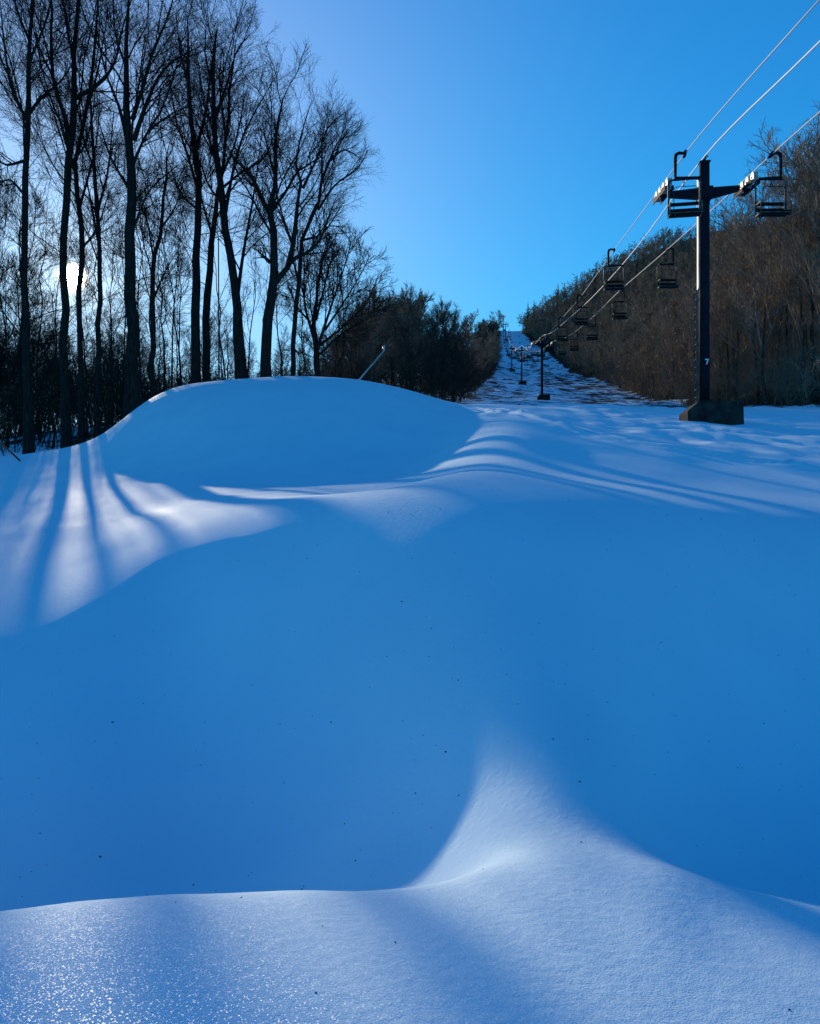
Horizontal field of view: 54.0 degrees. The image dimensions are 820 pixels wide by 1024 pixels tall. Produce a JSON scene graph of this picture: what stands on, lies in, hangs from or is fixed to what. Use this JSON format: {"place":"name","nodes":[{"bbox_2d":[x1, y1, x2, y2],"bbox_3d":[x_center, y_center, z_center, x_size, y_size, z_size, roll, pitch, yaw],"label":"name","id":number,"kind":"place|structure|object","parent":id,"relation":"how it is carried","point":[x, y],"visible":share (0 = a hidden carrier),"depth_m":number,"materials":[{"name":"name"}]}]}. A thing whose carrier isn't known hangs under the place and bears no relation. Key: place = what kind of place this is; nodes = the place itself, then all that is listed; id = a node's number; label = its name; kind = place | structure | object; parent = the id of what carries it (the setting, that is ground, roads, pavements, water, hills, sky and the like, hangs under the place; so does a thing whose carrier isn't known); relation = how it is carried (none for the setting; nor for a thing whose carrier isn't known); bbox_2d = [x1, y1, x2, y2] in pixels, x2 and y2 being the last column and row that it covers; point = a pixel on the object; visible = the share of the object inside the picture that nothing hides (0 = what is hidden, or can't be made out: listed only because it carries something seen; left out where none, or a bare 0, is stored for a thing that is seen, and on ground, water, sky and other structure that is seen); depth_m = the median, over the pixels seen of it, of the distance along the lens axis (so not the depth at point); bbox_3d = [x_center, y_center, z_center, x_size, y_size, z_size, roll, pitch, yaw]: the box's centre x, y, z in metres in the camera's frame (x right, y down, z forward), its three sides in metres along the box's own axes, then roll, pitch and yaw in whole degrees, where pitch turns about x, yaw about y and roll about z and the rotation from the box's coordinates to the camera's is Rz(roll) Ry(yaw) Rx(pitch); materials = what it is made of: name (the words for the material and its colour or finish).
{"place":"outdoors","nodes":[
{"label":"outdoors","id":0,"kind":"place"},
{"bbox_2d":[0,222,819,1023],"bbox_3d":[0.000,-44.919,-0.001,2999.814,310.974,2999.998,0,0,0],"label":"snow ground","id":1,"kind":"structure","parent":0,"point":[366,862],"depth_m":6.25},
{"bbox_2d":[0,214,32,300],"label":"bare tree","id":2,"kind":"object","parent":1,"relation":"on","point":[8,262],"visible":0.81,"depth_m":43.95,"materials":[{"name":"brown plant"}]},
{"bbox_2d":[0,297,34,389],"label":"bare tree","id":3,"kind":"object","parent":1,"relation":"on","point":[10,355],"visible":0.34,"depth_m":64.06,"materials":[{"name":"brown plant"}]},
{"bbox_2d":[0,368,35,451],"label":"sapling","id":4,"kind":"object","parent":1,"relation":"on","point":[14,408],"visible":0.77,"depth_m":42.03,"materials":[{"name":"brown plant"}]},
{"bbox_2d":[0,156,49,447],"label":"bare tree","id":5,"kind":"object","parent":1,"relation":"on","point":[9,379],"visible":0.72,"depth_m":46.18,"materials":[{"name":"brown plant"}]},
{"bbox_2d":[0,253,60,435],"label":"bare tree","id":6,"kind":"object","parent":1,"relation":"on","point":[11,313],"visible":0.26,"depth_m":71.75,"materials":[{"name":"brown plant"}]},
{"bbox_2d":[0,252,72,427],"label":"bare tree","id":7,"kind":"object","parent":1,"relation":"on","point":[31,305],"visible":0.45,"depth_m":62.66,"materials":[{"name":"brown plant"}]},
{"bbox_2d":[1,157,72,440],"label":"bare tree","id":8,"kind":"object","parent":1,"relation":"on","point":[40,325],"visible":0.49,"depth_m":53.14,"materials":[{"name":"brown plant"}]},
{"bbox_2d":[15,353,59,446],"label":"sapling","id":9,"kind":"object","parent":1,"relation":"on","point":[42,395],"visible":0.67,"depth_m":49.20,"materials":[{"name":"brown plant"}]},
{"bbox_2d":[0,177,95,421],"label":"bare tree","id":10,"kind":"object","parent":1,"relation":"on","point":[18,364],"visible":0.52,"depth_m":58.60,"materials":[{"name":"brown plant"}]},
{"bbox_2d":[11,200,95,448],"bbox_3d":[-19.967,-10.639,45.164,4.100,15.206,3.890,0,0,6],"label":"bare tree","id":11,"kind":"object","parent":1,"relation":"on","point":[51,395],"visible":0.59,"depth_m":45.06,"materials":[{"name":"brown plant"}]},
{"bbox_2d":[35,359,76,448],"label":"sapling","id":12,"kind":"object","parent":1,"relation":"on","point":[49,404],"visible":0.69,"depth_m":45.14,"materials":[{"name":"brown plant"}]},
{"bbox_2d":[0,0,115,453],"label":"bare tree","id":13,"kind":"object","parent":1,"relation":"on","point":[28,444],"visible":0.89,"depth_m":35.80,"materials":[{"name":"brown plant"}]},
{"bbox_2d":[32,325,85,427],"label":"bare tree","id":14,"kind":"object","parent":1,"relation":"on","point":[48,361],"visible":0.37,"depth_m":69.89,"materials":[{"name":"brown plant"}]},
{"bbox_2d":[0,0,162,444],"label":"bare tree","id":15,"kind":"object","parent":1,"relation":"on","point":[81,435],"visible":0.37,"depth_m":39.88,"materials":[{"name":"brown plant"}]},
{"bbox_2d":[0,0,163,448],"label":"bare tree","id":16,"kind":"object","parent":1,"relation":"on","point":[66,437],"visible":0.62,"depth_m":37.75,"materials":[{"name":"brown plant"}]},
{"bbox_2d":[68,174,107,421],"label":"bare tree","id":17,"kind":"object","parent":1,"relation":"on","point":[88,249],"visible":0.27,"depth_m":60.53,"materials":[{"name":"brown plant"}]},
{"bbox_2d":[68,200,108,435],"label":"bare tree","id":18,"kind":"object","parent":1,"relation":"on","point":[85,296],"visible":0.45,"depth_m":54.03,"materials":[{"name":"brown plant"}]},
{"bbox_2d":[21,43,162,438],"bbox_3d":[-16.157,-13.093,39.832,7.350,19.755,6.887,0,0,0],"label":"bare tree","id":19,"kind":"object","parent":1,"relation":"on","point":[96,409],"visible":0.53,"depth_m":39.75,"materials":[{"name":"brown plant"}]},
{"bbox_2d":[93,291,123,366],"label":"bare tree","id":20,"kind":"object","parent":1,"relation":"on","point":[112,306],"visible":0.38,"depth_m":110.65,"materials":[{"name":"brown plant"}]},
{"bbox_2d":[101,308,121,418],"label":"bare tree","id":21,"kind":"object","parent":1,"relation":"on","point":[106,315],"visible":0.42,"depth_m":93.12,"materials":[{"name":"brown plant"}]},
{"bbox_2d":[82,206,144,426],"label":"bare tree","id":22,"kind":"object","parent":1,"relation":"on","point":[87,291],"visible":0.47,"depth_m":48.16,"materials":[{"name":"brown plant"}]},
{"bbox_2d":[90,328,143,417],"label":"bare tree","id":23,"kind":"object","parent":1,"relation":"on","point":[117,362],"visible":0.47,"depth_m":69.42,"materials":[{"name":"brown plant"}]},
{"bbox_2d":[2,0,233,418],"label":"bare tree","id":24,"kind":"object","parent":1,"relation":"on","point":[132,397],"visible":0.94,"depth_m":36.75,"materials":[{"name":"brown plant"}]},
{"bbox_2d":[106,189,142,419],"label":"bare tree","id":25,"kind":"object","parent":1,"relation":"on","point":[125,325],"visible":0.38,"depth_m":72.00,"materials":[{"name":"brown plant"}]},
{"bbox_2d":[108,161,163,382],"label":"bare tree","id":26,"kind":"object","parent":1,"relation":"on","point":[140,271],"visible":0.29,"depth_m":46.77,"materials":[{"name":"brown plant"}]},
{"bbox_2d":[117,174,169,389],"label":"bare tree","id":27,"kind":"object","parent":1,"relation":"on","point":[148,273],"visible":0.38,"depth_m":51.79,"materials":[{"name":"brown plant"}]},
{"bbox_2d":[140,298,168,366],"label":"bare tree","id":28,"kind":"object","parent":1,"relation":"on","point":[156,328],"visible":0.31,"depth_m":106.84,"materials":[{"name":"brown plant"}]},
{"bbox_2d":[101,103,214,398],"bbox_3d":[-12.617,-12.667,41.231,5.715,16.598,5.855,0,0,0],"label":"bare tree","id":29,"kind":"object","parent":1,"relation":"on","point":[151,284],"visible":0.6,"depth_m":40.83,"materials":[{"name":"brown plant"}]},
{"bbox_2d":[144,302,175,376],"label":"bare tree","id":30,"kind":"object","parent":1,"relation":"on","point":[158,330],"visible":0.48,"depth_m":110.25,"materials":[{"name":"brown plant"}]},
{"bbox_2d":[0,348,334,452],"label":"undergrowth","id":31,"kind":"object","parent":1,"relation":"on","point":[36,422],"visible":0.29,"depth_m":50.52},
{"bbox_2d":[142,185,194,388],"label":"bare tree","id":32,"kind":"object","parent":1,"relation":"on","point":[178,281],"visible":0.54,"depth_m":49.75,"materials":[{"name":"brown plant"}]},
{"bbox_2d":[135,156,201,385],"bbox_3d":[-16.312,-14.596,53.713,5.357,19.111,2.925,0,0,4],"label":"bare tree","id":33,"kind":"object","parent":1,"relation":"on","point":[170,281],"visible":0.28,"depth_m":54.13,"materials":[{"name":"brown plant"}]},
{"bbox_2d":[137,182,204,391],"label":"bare tree","id":34,"kind":"object","parent":1,"relation":"on","point":[183,284],"visible":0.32,"depth_m":58.16,"materials":[{"name":"brown plant"}]},
{"bbox_2d":[0,310,345,434],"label":"back wood","id":35,"kind":"object","parent":1,"relation":"on","point":[73,368],"visible":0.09,"depth_m":80.19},
{"bbox_2d":[160,309,189,375],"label":"bare tree","id":36,"kind":"object","parent":1,"relation":"on","point":[182,333],"visible":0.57,"depth_m":98.73,"materials":[{"name":"brown plant"}]},
{"bbox_2d":[149,194,203,385],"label":"bare tree","id":37,"kind":"object","parent":1,"relation":"on","point":[191,233],"visible":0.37,"depth_m":69.38,"materials":[{"name":"brown plant"}]},
{"bbox_2d":[111,0,265,383],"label":"bare tree","id":38,"kind":"object","parent":1,"relation":"on","point":[195,329],"visible":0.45,"depth_m":41.76,"materials":[{"name":"brown plant"}]},
{"bbox_2d":[217,239,219,380],"bbox_3d":[-9.512,-9.304,40.000,0.127,8.544,0.105,0,0,0],"label":"slim pole","id":39,"kind":"object","parent":1,"relation":"on","point":[218,320],"visible":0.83,"depth_m":39.97,"materials":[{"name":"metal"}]},
{"bbox_2d":[144,0,295,381],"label":"bare tree","id":40,"kind":"object","parent":1,"relation":"on","point":[206,308],"visible":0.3,"depth_m":42.78,"materials":[{"name":"brown plant"}]},
{"bbox_2d":[210,308,232,379],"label":"bare tree","id":41,"kind":"object","parent":1,"relation":"on","point":[226,346],"visible":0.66,"depth_m":99.81,"materials":[{"name":"brown plant"}]},
{"bbox_2d":[192,199,253,379],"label":"bare tree","id":42,"kind":"object","parent":1,"relation":"on","point":[221,296],"visible":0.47,"depth_m":51.97,"materials":[{"name":"brown plant"}]},
{"bbox_2d":[216,312,233,378],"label":"bare tree","id":43,"kind":"object","parent":1,"relation":"on","point":[227,341],"visible":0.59,"depth_m":103.86,"materials":[{"name":"brown plant"}]},
{"bbox_2d":[216,212,266,373],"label":"bare tree","id":44,"kind":"object","parent":1,"relation":"on","point":[255,288],"visible":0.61,"depth_m":53.71,"materials":[{"name":"brown plant"}]},
{"bbox_2d":[159,0,360,378],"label":"bare tree","id":45,"kind":"object","parent":1,"relation":"on","point":[240,368],"visible":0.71,"depth_m":40.72,"materials":[{"name":"brown plant"}]},
{"bbox_2d":[243,195,308,375],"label":"bare tree","id":46,"kind":"object","parent":1,"relation":"on","point":[276,304],"visible":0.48,"depth_m":48.78,"materials":[{"name":"brown plant"}]},
{"bbox_2d":[207,32,365,376],"bbox_3d":[-5.887,-14.545,40.984,8.332,18.626,8.729,0,0,12],"label":"bare tree","id":47,"kind":"object","parent":1,"relation":"on","point":[275,277],"visible":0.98,"depth_m":39.75,"materials":[{"name":"brown plant"}]},
{"bbox_2d":[277,224,331,375],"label":"bare tree","id":48,"kind":"object","parent":1,"relation":"on","point":[292,307],"visible":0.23,"depth_m":55.86,"materials":[{"name":"brown plant"}]},
{"bbox_2d":[255,91,387,375],"bbox_3d":[-4.953,-13.938,43.669,7.387,18.561,7.182,0,0,0],"label":"bare tree","id":49,"kind":"object","parent":1,"relation":"on","point":[302,238],"visible":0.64,"depth_m":44.85,"materials":[{"name":"brown plant"}]},
{"bbox_2d":[319,331,340,375],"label":"bare tree","id":50,"kind":"object","parent":1,"relation":"on","point":[329,352],"visible":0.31,"depth_m":85.84,"materials":[{"name":"brown plant"}]},
{"bbox_2d":[278,220,403,376],"bbox_3d":[-4.248,-11.389,48.683,7.573,12.686,7.230,0,0,-18],"label":"bare tree","id":51,"kind":"object","parent":1,"relation":"on","point":[317,343],"visible":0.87,"depth_m":48.78,"materials":[{"name":"brown plant"}]},
{"bbox_2d":[330,302,382,380],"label":"bare tree","id":52,"kind":"object","parent":1,"relation":"on","point":[357,364],"visible":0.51,"depth_m":71.84,"materials":[{"name":"brown plant"}]},
{"bbox_2d":[342,312,386,380],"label":"bare tree","id":53,"kind":"object","parent":1,"relation":"on","point":[370,358],"visible":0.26,"depth_m":86.69,"materials":[{"name":"brown plant"}]},
{"bbox_2d":[348,296,397,381],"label":"bare tree","id":54,"kind":"object","parent":1,"relation":"on","point":[365,351],"visible":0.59,"depth_m":76.58,"materials":[{"name":"brown plant"}]},
{"bbox_2d":[296,292,502,402],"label":"undergrowth","id":55,"kind":"object","parent":1,"relation":"on","point":[491,367],"visible":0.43,"depth_m":93.07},
{"bbox_2d":[379,296,430,386],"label":"bare tree","id":56,"kind":"object","parent":1,"relation":"on","point":[405,321],"visible":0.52,"depth_m":87.11,"materials":[{"name":"brown plant"}]},
{"bbox_2d":[388,287,427,386],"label":"bare tree","id":57,"kind":"object","parent":1,"relation":"on","point":[420,311],"visible":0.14,"depth_m":112.90,"materials":[{"name":"brown plant"}]},
{"bbox_2d":[384,288,435,389],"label":"bare tree","id":58,"kind":"object","parent":1,"relation":"on","point":[422,300],"visible":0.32,"depth_m":94.31,"materials":[{"name":"brown plant"}]},
{"bbox_2d":[386,281,441,390],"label":"bare tree","id":59,"kind":"object","parent":1,"relation":"on","point":[406,343],"visible":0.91,"depth_m":76.73,"materials":[{"name":"brown plant"}]},
{"bbox_2d":[413,310,459,397],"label":"bare tree","id":60,"kind":"object","parent":1,"relation":"on","point":[444,347],"visible":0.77,"depth_m":81.83,"materials":[{"name":"brown plant"}]},
{"bbox_2d":[417,306,470,399],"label":"bare tree","id":61,"kind":"object","parent":1,"relation":"on","point":[435,315],"visible":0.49,"depth_m":90.17,"materials":[{"name":"brown plant"}]},
{"bbox_2d":[422,308,465,380],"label":"bare tree","id":62,"kind":"object","parent":1,"relation":"on","point":[455,331],"visible":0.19,"depth_m":106.12,"materials":[{"name":"brown plant"}]},
{"bbox_2d":[425,296,467,392],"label":"bare tree","id":63,"kind":"object","parent":1,"relation":"on","point":[442,303],"visible":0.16,"depth_m":114.62,"materials":[{"name":"brown plant"}]},
{"bbox_2d":[438,302,482,400],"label":"bare tree","id":64,"kind":"object","parent":1,"relation":"on","point":[463,347],"visible":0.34,"depth_m":121.12,"materials":[{"name":"brown plant"}]},
{"bbox_2d":[455,311,488,397],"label":"bare tree","id":65,"kind":"object","parent":1,"relation":"on","point":[477,348],"visible":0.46,"depth_m":159.50,"materials":[{"name":"brown plant"}]},
{"bbox_2d":[507,345,514,371],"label":"lift tower","id":66,"kind":"structure","parent":1,"relation":"on","point":[511,369],"depth_m":321.84,"materials":[{"name":"metal"}]},
{"bbox_2d":[506,0,819,345],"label":"haul rope","id":67,"kind":"object","parent":66,"relation":"attached to","point":[795,26],"visible":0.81,"depth_m":23.28,"materials":[{"name":"metal"}]},
{"bbox_2d":[573,295,589,325],"bbox_3d":[12.997,-15.299,61.073,1.198,2.472,0.774,0,0,1],"label":"lift chair","id":68,"kind":"object","parent":67,"relation":"hanging from","point":[580,323],"visible":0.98,"depth_m":61.16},
{"bbox_2d":[603,248,625,290],"bbox_3d":[11.357,-13.485,44.776,1.198,2.472,0.774,0,0,6],"label":"lift chair","id":69,"kind":"object","parent":67,"relation":"hanging from","point":[607,287],"visible":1,"depth_m":44.92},
{"bbox_2d":[667,150,702,218],"bbox_3d":[9.716,-11.594,28.479,1.198,2.472,0.774,0,0,11],"label":"lift chair","id":70,"kind":"object","parent":67,"relation":"hanging from","point":[685,212],"visible":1,"depth_m":28.59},
{"bbox_2d":[506,111,819,348],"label":"haul rope","id":71,"kind":"object","parent":66,"relation":"attached to","point":[813,117],"visible":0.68,"depth_m":34.85,"materials":[{"name":"metal"}]},
{"bbox_2d":[612,290,627,319],"bbox_3d":[16.358,-16.161,62.775,1.198,2.472,0.774,0,0,5],"label":"lift chair","id":72,"kind":"object","parent":71,"relation":"hanging from","point":[618,317],"visible":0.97,"depth_m":62.85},
{"bbox_2d":[657,247,679,288],"bbox_3d":[14.668,-13.861,45.773,1.198,2.472,0.774,0,0,1],"label":"lift chair","id":73,"kind":"object","parent":71,"relation":"hanging from","point":[668,286],"visible":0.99,"depth_m":45.89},
{"bbox_2d":[754,150,792,217],"bbox_3d":[12.967,-11.714,28.773,1.198,2.472,0.774,0,0,1],"label":"lift chair","id":74,"kind":"object","parent":71,"relation":"hanging from","point":[772,212],"visible":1,"depth_m":28.89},
{"bbox_2d":[531,337,552,399],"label":"lift tower","id":75,"kind":"structure","parent":1,"relation":"on","point":[541,396],"depth_m":132.81,"materials":[{"name":"metal"}]},
{"bbox_2d":[632,312,670,397],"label":"bare tree","id":76,"kind":"object","parent":1,"relation":"on","point":[650,333],"visible":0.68,"depth_m":148.15,"materials":[{"name":"brown plant"}]},
{"bbox_2d":[516,218,815,399],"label":"wood","id":77,"kind":"object","parent":1,"relation":"on","point":[677,246],"visible":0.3,"depth_m":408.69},
{"bbox_2d":[655,296,682,358],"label":"bare tree","id":78,"kind":"object","parent":1,"relation":"on","point":[673,302],"visible":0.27,"depth_m":157.66,"materials":[{"name":"brown plant"}]},
{"bbox_2d":[673,280,696,333],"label":"bare tree","id":79,"kind":"object","parent":1,"relation":"on","point":[682,293],"visible":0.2,"depth_m":149.99,"materials":[{"name":"brown plant"}]},
{"bbox_2d":[593,302,819,407],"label":"undergrowth","id":80,"kind":"object","parent":1,"relation":"on","point":[784,375],"visible":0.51,"depth_m":71.86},
{"bbox_2d":[653,155,759,424],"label":"lift tower","id":81,"kind":"structure","parent":1,"relation":"on","point":[704,408],"depth_m":31.81,"materials":[{"name":"metal"}]},
{"bbox_2d":[504,40,819,348],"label":"signal cable","id":82,"kind":"object","parent":81,"relation":"attached to","point":[791,69],"visible":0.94,"depth_m":28.61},
{"bbox_2d":[601,238,819,397],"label":"hillside wood","id":83,"kind":"object","parent":1,"relation":"on","point":[783,333],"visible":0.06,"depth_m":78.32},
{"bbox_2d":[684,271,742,399],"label":"bare tree","id":84,"kind":"object","parent":1,"relation":"on","point":[721,346],"visible":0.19,"depth_m":87.80,"materials":[{"name":"brown plant"}]},
{"bbox_2d":[676,212,760,395],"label":"bare tree","id":85,"kind":"object","parent":1,"relation":"on","point":[710,284],"visible":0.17,"depth_m":91.63,"materials":[{"name":"brown plant"}]},
{"bbox_2d":[685,219,775,400],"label":"bare tree","id":86,"kind":"object","parent":1,"relation":"on","point":[717,258],"visible":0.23,"depth_m":80.52,"materials":[{"name":"brown plant"}]},
{"bbox_2d":[685,171,779,400],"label":"bare tree","id":87,"kind":"object","parent":1,"relation":"on","point":[728,249],"visible":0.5,"depth_m":72.43,"materials":[{"name":"brown plant"}]},
{"bbox_2d":[689,228,778,400],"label":"bare tree","id":88,"kind":"object","parent":1,"relation":"on","point":[727,302],"visible":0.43,"depth_m":73.72,"materials":[{"name":"brown plant"}]},
{"bbox_2d":[693,192,779,397],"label":"bare tree","id":89,"kind":"object","parent":1,"relation":"on","point":[721,244],"visible":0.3,"depth_m":79.68,"materials":[{"name":"brown plant"}]},
{"bbox_2d":[690,153,808,405],"bbox_3d":[25.890,-16.666,60.277,8.369,19.104,8.468,0,0,0],"label":"bare tree","id":90,"kind":"object","parent":1,"relation":"on","point":[763,301],"visible":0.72,"depth_m":59.78,"materials":[{"name":"brown plant"}]},
{"bbox_2d":[736,250,780,387],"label":"birch tree","id":91,"kind":"object","parent":1,"relation":"on","point":[745,268],"visible":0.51,"depth_m":68.13,"materials":[{"name":"brown plant"}]},
{"bbox_2d":[740,200,809,386],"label":"bare tree","id":92,"kind":"object","parent":1,"relation":"on","point":[776,306],"visible":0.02,"depth_m":75.75,"materials":[{"name":"brown plant"}]},
{"bbox_2d":[732,119,818,394],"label":"bare tree","id":93,"kind":"object","parent":1,"relation":"on","point":[786,330],"visible":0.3,"depth_m":65.47,"materials":[{"name":"brown plant"}]},
{"bbox_2d":[747,110,819,366],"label":"bare tree","id":94,"kind":"object","parent":1,"relation":"on","point":[791,200],"visible":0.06,"depth_m":73.35,"materials":[{"name":"brown plant"}]},
{"bbox_2d":[753,164,819,404],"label":"bare tree","id":95,"kind":"object","parent":1,"relation":"on","point":[798,305],"visible":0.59,"depth_m":57.28,"materials":[{"name":"brown plant"}]},
{"bbox_2d":[758,130,819,399],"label":"bare tree","id":96,"kind":"object","parent":1,"relation":"on","point":[812,309],"visible":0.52,"depth_m":57.35,"materials":[{"name":"brown plant"}]},
{"bbox_2d":[758,100,819,320],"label":"bare tree","id":97,"kind":"object","parent":1,"relation":"on","point":[806,168],"visible":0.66,"depth_m":56.53,"materials":[{"name":"brown plant"}]},
{"bbox_2d":[759,195,818,377],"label":"bare tree","id":98,"kind":"object","parent":1,"relation":"on","point":[795,308],"visible":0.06,"depth_m":68.14,"materials":[{"name":"brown plant"}]},
{"bbox_2d":[781,154,819,401],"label":"bare tree","id":99,"kind":"object","parent":1,"relation":"on","point":[816,254],"visible":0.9,"depth_m":53.37,"materials":[{"name":"brown plant"}]},
{"bbox_2d":[799,199,819,297],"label":"birch tree","id":100,"kind":"object","parent":1,"relation":"on","point":[814,221],"visible":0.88,"depth_m":52.98,"materials":[{"name":"brown plant"}]},
{"bbox_2d":[0,0,819,432],"label":"sky","id":101,"kind":"structure","parent":0,"point":[520,142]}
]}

